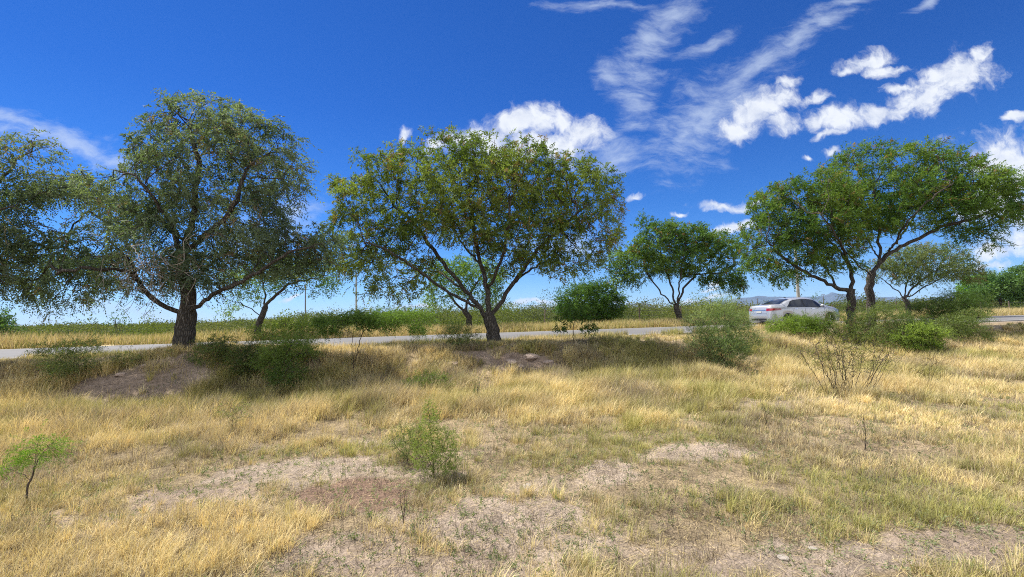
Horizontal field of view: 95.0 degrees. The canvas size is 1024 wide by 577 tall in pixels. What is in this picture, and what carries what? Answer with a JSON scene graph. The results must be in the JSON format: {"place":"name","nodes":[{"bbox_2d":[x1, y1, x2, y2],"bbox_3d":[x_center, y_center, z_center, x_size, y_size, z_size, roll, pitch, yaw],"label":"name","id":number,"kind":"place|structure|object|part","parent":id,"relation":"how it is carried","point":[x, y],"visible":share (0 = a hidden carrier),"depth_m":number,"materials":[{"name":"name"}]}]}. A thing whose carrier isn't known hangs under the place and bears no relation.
{"place":"outdoors","nodes":[
{"label":"outdoors","id":0,"kind":"place"},
{"bbox_2d":[0,316,1023,576],"bbox_3d":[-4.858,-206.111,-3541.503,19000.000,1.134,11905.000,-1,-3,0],"label":"ground","id":1,"kind":"structure","parent":0,"point":[130,382],"depth_m":4.18,"materials":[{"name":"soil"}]},
{"bbox_2d":[0,307,26,335],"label":"tree","id":2,"kind":"object","parent":1,"relation":"on","point":[4,321],"visible":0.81,"depth_m":27.24,"materials":[{"name":"green plant"}]},
{"bbox_2d":[0,127,74,316],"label":"tree","id":3,"kind":"object","parent":1,"relation":"on","point":[12,162],"visible":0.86,"depth_m":11.11,"materials":[{"name":"green plant"}]},
{"bbox_2d":[0,418,86,500],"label":"sapling","id":4,"kind":"object","parent":1,"relation":"on","point":[18,461],"visible":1,"depth_m":4.32,"materials":[{"name":"green plant"}]},
{"bbox_2d":[19,333,108,381],"bbox_3d":[-9.333,1.478,9.793,1.755,1.114,1.072,-1,-3,0],"label":"shrub","id":5,"kind":"object","parent":1,"relation":"on","point":[70,350],"visible":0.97,"depth_m":9.74,"materials":[{"name":"green plant"}]},
{"bbox_2d":[82,315,98,325],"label":"bush","id":6,"kind":"object","parent":1,"relation":"on","point":[88,319],"visible":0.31,"depth_m":39.95,"materials":[{"name":"green plant"}]},
{"bbox_2d":[102,307,137,333],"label":"bush","id":7,"kind":"object","parent":1,"relation":"on","point":[110,319],"visible":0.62,"depth_m":32.95,"materials":[{"name":"green plant"}]},
{"bbox_2d":[114,372,127,376],"bbox_3d":[-8.382,1.849,10.063,0.248,0.102,0.212,0,-4,-27],"label":"soil clod","id":8,"kind":"object","parent":1,"relation":"on","point":[120,374],"visible":0.96,"depth_m":9.99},
{"bbox_2d":[108,342,172,366],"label":"shrub","id":9,"kind":"object","parent":1,"relation":"on","point":[132,356],"visible":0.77,"depth_m":10.43,"materials":[{"name":"green plant"}]},
{"bbox_2d":[138,310,158,331],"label":"bush","id":10,"kind":"object","parent":1,"relation":"on","point":[147,320],"visible":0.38,"depth_m":36.01,"materials":[{"name":"green plant"}]},
{"bbox_2d":[0,87,356,350],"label":"tree","id":11,"kind":"object","parent":1,"relation":"on","point":[181,260],"visible":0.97,"depth_m":11.66,"materials":[{"name":"green plant"}]},
{"bbox_2d":[183,329,240,369],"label":"shrub","id":12,"kind":"object","parent":1,"relation":"on","point":[217,341],"visible":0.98,"depth_m":10.74,"materials":[{"name":"green plant"}]},
{"bbox_2d":[213,397,255,429],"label":"weed","id":13,"kind":"object","parent":1,"relation":"on","point":[225,414],"visible":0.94,"depth_m":6.67,"materials":[{"name":"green plant"}]},
{"bbox_2d":[216,335,267,378],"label":"shrub","id":14,"kind":"object","parent":1,"relation":"on","point":[241,359],"visible":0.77,"depth_m":10.52,"materials":[{"name":"green plant"}]},
{"bbox_2d":[212,251,355,335],"bbox_3d":[-11.667,0.290,23.931,7.228,4.826,2.906,-1,-3,0],"label":"tree","id":15,"kind":"object","parent":1,"relation":"on","point":[263,312],"visible":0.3,"depth_m":23.97,"materials":[{"name":"green plant"}]},
{"bbox_2d":[271,308,297,329],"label":"bush","id":16,"kind":"object","parent":1,"relation":"on","point":[282,317],"visible":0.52,"depth_m":32.76,"materials":[{"name":"green plant"}]},
{"bbox_2d":[242,315,327,364],"bbox_3d":[-5.396,1.282,11.344,2.116,1.369,1.255,-1,-3,0],"label":"shrub","id":17,"kind":"object","parent":1,"relation":"on","point":[285,330],"visible":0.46,"depth_m":11.28,"materials":[{"name":"green plant"}]},
{"bbox_2d":[243,328,327,392],"bbox_3d":[-4.866,1.610,10.109,1.628,1.531,1.209,-3,-4,27],"label":"shrub","id":18,"kind":"object","parent":1,"relation":"on","point":[278,377],"visible":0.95,"depth_m":10.04,"materials":[{"name":"green plant"}]},
{"bbox_2d":[292,312,312,327],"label":"bush","id":19,"kind":"object","parent":1,"relation":"on","point":[305,317],"visible":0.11,"depth_m":43.65,"materials":[{"name":"green plant"}]},
{"bbox_2d":[317,304,342,328],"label":"bush","id":20,"kind":"object","parent":1,"relation":"on","point":[328,313],"visible":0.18,"depth_m":37.95,"materials":[{"name":"green plant"}]},
{"bbox_2d":[355,274,356,310],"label":"utility pole","id":21,"kind":"object","parent":1,"relation":"on","point":[355,292],"visible":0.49,"depth_m":65.03,"materials":[{"name":"concrete"}]},
{"bbox_2d":[309,304,440,374],"bbox_3d":[-3.183,1.302,10.944,3.108,1.874,1.157,-1,-3,0],"label":"sapling","id":22,"kind":"object","parent":1,"relation":"on","point":[389,319],"visible":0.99,"depth_m":10.86,"materials":[{"name":"green plant"}]},
{"bbox_2d":[395,487,410,522],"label":"weed","id":23,"kind":"object","parent":1,"relation":"on","point":[406,503],"visible":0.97,"depth_m":3.71,"materials":[{"name":"green plant"}]},
{"bbox_2d":[385,419,427,463],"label":"shrub","id":24,"kind":"object","parent":1,"relation":"on","point":[406,443],"visible":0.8,"depth_m":5.15,"materials":[{"name":"green plant"}]},
{"bbox_2d":[398,368,461,390],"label":"shrub","id":25,"kind":"object","parent":1,"relation":"on","point":[431,375],"visible":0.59,"depth_m":9.77,"materials":[{"name":"green plant"}]},
{"bbox_2d":[408,399,463,479],"bbox_3d":[-0.773,1.576,4.771,0.575,0.918,0.509,-1,-3,0],"label":"shrub","id":26,"kind":"object","parent":1,"relation":"on","point":[420,453],"visible":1,"depth_m":4.74,"materials":[{"name":"green plant"}]},
{"bbox_2d":[431,322,484,346],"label":"shrub","id":27,"kind":"object","parent":1,"relation":"on","point":[465,337],"visible":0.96,"depth_m":13.30,"materials":[{"name":"green plant"}]},
{"bbox_2d":[417,253,511,327],"bbox_3d":[-2.825,0.311,27.971,5.925,4.899,3.153,-1,-3,0],"label":"tree","id":28,"kind":"object","parent":1,"relation":"on","point":[463,271],"visible":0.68,"depth_m":27.76,"materials":[{"name":"green plant"}]},
{"bbox_2d":[315,121,629,341],"bbox_3d":[-1.274,-1.810,15.120,10.045,7.575,4.292,-2,-3,6],"label":"tree","id":29,"kind":"object","parent":1,"relation":"on","point":[528,191],"visible":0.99,"depth_m":14.71,"materials":[{"name":"green plant"}]},
{"bbox_2d":[472,376,483,393],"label":"weed","id":30,"kind":"object","parent":1,"relation":"on","point":[474,389],"visible":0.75,"depth_m":8.39,"materials":[{"name":"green plant"}]},
{"bbox_2d":[505,359,517,364],"bbox_3d":[-0.015,1.958,12.487,0.287,0.170,0.375,0,-4,-28],"label":"soil clod","id":31,"kind":"object","parent":1,"relation":"on","point":[510,361],"visible":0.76,"depth_m":12.40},
{"bbox_2d":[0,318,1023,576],"bbox_3d":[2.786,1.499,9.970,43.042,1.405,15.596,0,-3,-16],"label":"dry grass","id":32,"kind":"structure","parent":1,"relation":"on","point":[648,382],"depth_m":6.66,"materials":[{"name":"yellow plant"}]},
{"bbox_2d":[0,349,1023,576],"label":"ground weeds","id":33,"kind":"object","parent":1,"relation":"on","point":[369,514],"visible":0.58,"depth_m":4.05,"materials":[{"name":"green plant"}]},
{"bbox_2d":[0,286,1023,338],"bbox_3d":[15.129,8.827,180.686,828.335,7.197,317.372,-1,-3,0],"label":"scrubland","id":34,"kind":"structure","parent":1,"relation":"on","point":[526,314],"depth_m":36.85,"materials":[{"name":"green plant"}]},
{"bbox_2d":[0,389,1023,576],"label":"dead stalks","id":35,"kind":"object","parent":1,"relation":"on","point":[378,502],"visible":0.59,"depth_m":3.73,"materials":[{"name":"brown plant"}]},
{"bbox_2d":[0,306,1023,348],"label":"verge grass","id":36,"kind":"structure","parent":1,"relation":"on","point":[8,342],"depth_m":24.05,"materials":[{"name":"plant"}]},
{"bbox_2d":[523,353,539,360],"bbox_3d":[0.523,1.896,12.880,0.470,0.233,0.418,2,-5,-43],"label":"soil clod","id":37,"kind":"object","parent":1,"relation":"on","point":[530,356],"visible":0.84,"depth_m":12.73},
{"bbox_2d":[543,360,553,363],"bbox_3d":[0.973,2.000,12.695,0.296,0.120,0.241,-1,-3,-12],"label":"soil clod","id":38,"kind":"object","parent":1,"relation":"on","point":[548,361],"visible":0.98,"depth_m":12.61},
{"bbox_2d":[552,301,601,342],"bbox_3d":[1.931,1.086,13.892,1.423,1.521,0.998,0,-4,-27],"label":"sapling","id":39,"kind":"object","parent":1,"relation":"on","point":[574,313],"visible":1,"depth_m":13.81,"materials":[{"name":"green plant"}]},
{"bbox_2d":[548,276,629,323],"bbox_3d":[5.440,1.114,32.927,5.852,4.148,4.046,-1,-3,0],"label":"bush","id":40,"kind":"object","parent":1,"relation":"on","point":[602,300],"visible":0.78,"depth_m":32.28,"materials":[{"name":"green plant"}]},
{"bbox_2d":[601,208,751,320],"bbox_3d":[10.980,-1.434,31.612,10.049,8.102,4.729,-1,-3,0],"label":"tree","id":41,"kind":"object","parent":1,"relation":"on","point":[644,253],"visible":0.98,"depth_m":31.01,"materials":[{"name":"green plant"}]},
{"bbox_2d":[679,289,768,370],"bbox_3d":[5.643,1.129,12.541,2.182,2.381,1.673,0,-4,-25],"label":"shrub","id":42,"kind":"object","parent":1,"relation":"on","point":[732,349],"visible":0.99,"depth_m":12.44,"materials":[{"name":"green plant"}]},
{"bbox_2d":[757,405,776,424],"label":"weed","id":43,"kind":"object","parent":1,"relation":"on","point":[765,414],"visible":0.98,"depth_m":6.33,"materials":[{"name":"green plant"}]},
{"bbox_2d":[544,301,1020,323],"bbox_3d":[45.374,1.813,43.973,90.162,1.595,0.387,0,-3,-16],"label":"wire fence","id":44,"kind":"object","parent":1,"relation":"on","point":[749,308],"visible":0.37,"depth_m":34.90,"materials":[{"name":"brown metal"}]},
{"bbox_2d":[777,554,788,560],"bbox_3d":[1.764,1.755,3.058,0.079,0.029,0.065,-1,-3,0],"label":"stone","id":45,"kind":"object","parent":1,"relation":"on","point":[784,557],"visible":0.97,"depth_m":3.05,"materials":[{"name":"beige stone"}]},
{"bbox_2d":[795,237,802,297],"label":"utility pole","id":46,"kind":"object","parent":1,"relation":"on","point":[797,291],"visible":0.16,"depth_m":41.95,"materials":[{"name":"concrete"}]},
{"bbox_2d":[761,310,838,338],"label":"shrub","id":47,"kind":"object","parent":1,"relation":"on","point":[791,324],"visible":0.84,"depth_m":15.65,"materials":[{"name":"green plant"}]},
{"bbox_2d":[732,162,885,327],"bbox_3d":[11.713,-1.628,18.634,5.530,6.938,4.044,-3,-4,21],"label":"tree","id":48,"kind":"object","parent":1,"relation":"on","point":[821,235],"visible":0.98,"depth_m":18.23,"materials":[{"name":"green plant"}]},
{"bbox_2d":[805,300,873,343],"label":"shrub","id":49,"kind":"object","parent":1,"relation":"on","point":[843,317],"visible":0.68,"depth_m":15.28,"materials":[{"name":"green plant"}]},
{"bbox_2d":[792,331,904,393],"bbox_3d":[6.187,1.384,8.449,2.114,1.314,1.043,-1,-3,0],"label":"shrub","id":50,"kind":"object","parent":1,"relation":"on","point":[843,356],"visible":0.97,"depth_m":8.43,"materials":[{"name":"brown plant"}]},
{"bbox_2d":[855,416,875,449],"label":"weed","id":51,"kind":"object","parent":1,"relation":"on","point":[870,429],"visible":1,"depth_m":5.24,"materials":[{"name":"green plant"}]},
{"bbox_2d":[839,299,915,344],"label":"shrub","id":52,"kind":"object","parent":1,"relation":"on","point":[875,325],"visible":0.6,"depth_m":15.03,"materials":[{"name":"green plant"}]},
{"bbox_2d":[891,294,930,312],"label":"bush","id":53,"kind":"object","parent":1,"relation":"on","point":[909,300],"visible":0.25,"depth_m":47.84,"materials":[{"name":"green plant"}]},
{"bbox_2d":[801,135,1023,323],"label":"tree","id":54,"kind":"object","parent":1,"relation":"on","point":[962,196],"visible":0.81,"depth_m":18.98,"materials":[{"name":"green plant"}]},
{"bbox_2d":[873,311,952,351],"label":"shrub","id":55,"kind":"object","parent":1,"relation":"on","point":[907,318],"visible":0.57,"depth_m":13.96,"materials":[{"name":"green plant"}]},
{"bbox_2d":[887,318,962,354],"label":"shrub","id":56,"kind":"object","parent":1,"relation":"on","point":[926,347],"visible":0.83,"depth_m":13.54,"materials":[{"name":"green plant"}]},
{"bbox_2d":[858,239,993,313],"bbox_3d":[30.027,-0.605,34.084,8.961,5.841,4.639,-1,-3,0],"label":"tree","id":57,"kind":"object","parent":1,"relation":"on","point":[918,258],"visible":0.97,"depth_m":33.42,"materials":[{"name":"green plant"}]},
{"bbox_2d":[908,351,951,378],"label":"weed","id":58,"kind":"object","parent":1,"relation":"on","point":[936,363],"visible":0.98,"depth_m":9.29,"materials":[{"name":"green plant"}]},
{"bbox_2d":[904,285,998,332],"bbox_3d":[15.310,0.819,16.339,2.938,1.856,1.905,-1,-3,0],"label":"shrub","id":59,"kind":"object","parent":1,"relation":"on","point":[950,305],"visible":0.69,"depth_m":16.13,"materials":[{"name":"green plant"}]},
{"bbox_2d":[930,306,1000,342],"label":"shrub","id":60,"kind":"object","parent":1,"relation":"on","point":[964,320],"visible":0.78,"depth_m":14.91,"materials":[{"name":"green plant"}]},
{"bbox_2d":[951,275,1000,306],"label":"tree","id":61,"kind":"object","parent":1,"relation":"on","point":[965,289],"visible":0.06,"depth_m":66.11,"materials":[{"name":"green plant"}]},
{"bbox_2d":[966,267,1023,305],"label":"tree","id":62,"kind":"object","parent":1,"relation":"on","point":[994,284],"visible":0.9,"depth_m":56.91,"materials":[{"name":"green plant"}]},
{"bbox_2d":[999,261,1023,306],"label":"tree","id":63,"kind":"object","parent":1,"relation":"on","point":[1019,268],"visible":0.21,"depth_m":58.21,"materials":[{"name":"green plant"}]},
{"bbox_2d":[0,315,1023,358],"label":"road","id":64,"kind":"structure","parent":0,"point":[11,353],"depth_m":20.48,"materials":[{"name":"grey asphalt"}]},
{"bbox_2d":[749,297,839,325],"bbox_3d":[14.755,1.184,24.493,4.622,1.508,2.119,0,-3,-16],"label":"parked car","id":65,"kind":"object","parent":64,"relation":"on","point":[779,308],"visible":0.7,"depth_m":23.69,"materials":[{"name":"silver metal"}]},
{"bbox_3d":[13.557,0.681,24.178,0.640,0.245,1.118,0,-3,-16],"label":"rear window","id":66,"kind":"part","parent":65,"relation":"part of","materials":[{"name":"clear glass"}]},
{"bbox_3d":[14.200,0.735,23.581,0.980,0.354,0.208,0,-3,-16],"label":"side window","id":67,"kind":"part","parent":65,"relation":"part of","materials":[{"name":"black glass"}]},
{"bbox_3d":[14.842,0.755,23.771,2.600,0.448,0.236,0,-3,-16],"label":"window frame","id":68,"kind":"part","parent":65,"relation":"part of","materials":[{"name":"black"}]},
{"bbox_3d":[15.343,0.748,23.912,1.240,0.395,0.209,0,-3,-16],"label":"side window","id":69,"kind":"part","parent":65,"relation":"part of","materials":[{"name":"black glass"}]},
{"bbox_2d":[0,0,1023,325],"label":"sky","id":70,"kind":"structure","parent":0,"point":[702,105],"materials":[{"name":"blue"}]},
{"bbox_2d":[536,292,999,310],"bbox_3d":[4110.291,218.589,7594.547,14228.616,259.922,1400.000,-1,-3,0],"label":"hills","id":71,"kind":"structure","parent":0,"point":[830,297],"depth_m":7389.93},
{"bbox_2d":[641,300,1005,309],"bbox_3d":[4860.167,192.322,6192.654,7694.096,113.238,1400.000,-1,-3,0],"label":"hills","id":72,"kind":"structure","parent":0,"point":[822,302],"depth_m":6088.67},
{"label":"road","id":73,"kind":"structure","parent":0,"visible":0},
{"bbox_2d":[3,315,1013,349],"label":"road marking","id":74,"kind":"object","parent":73,"relation":"on","point":[361,337],"visible":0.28,"depth_m":22.30,"materials":[{"name":"paint"}]}
]}

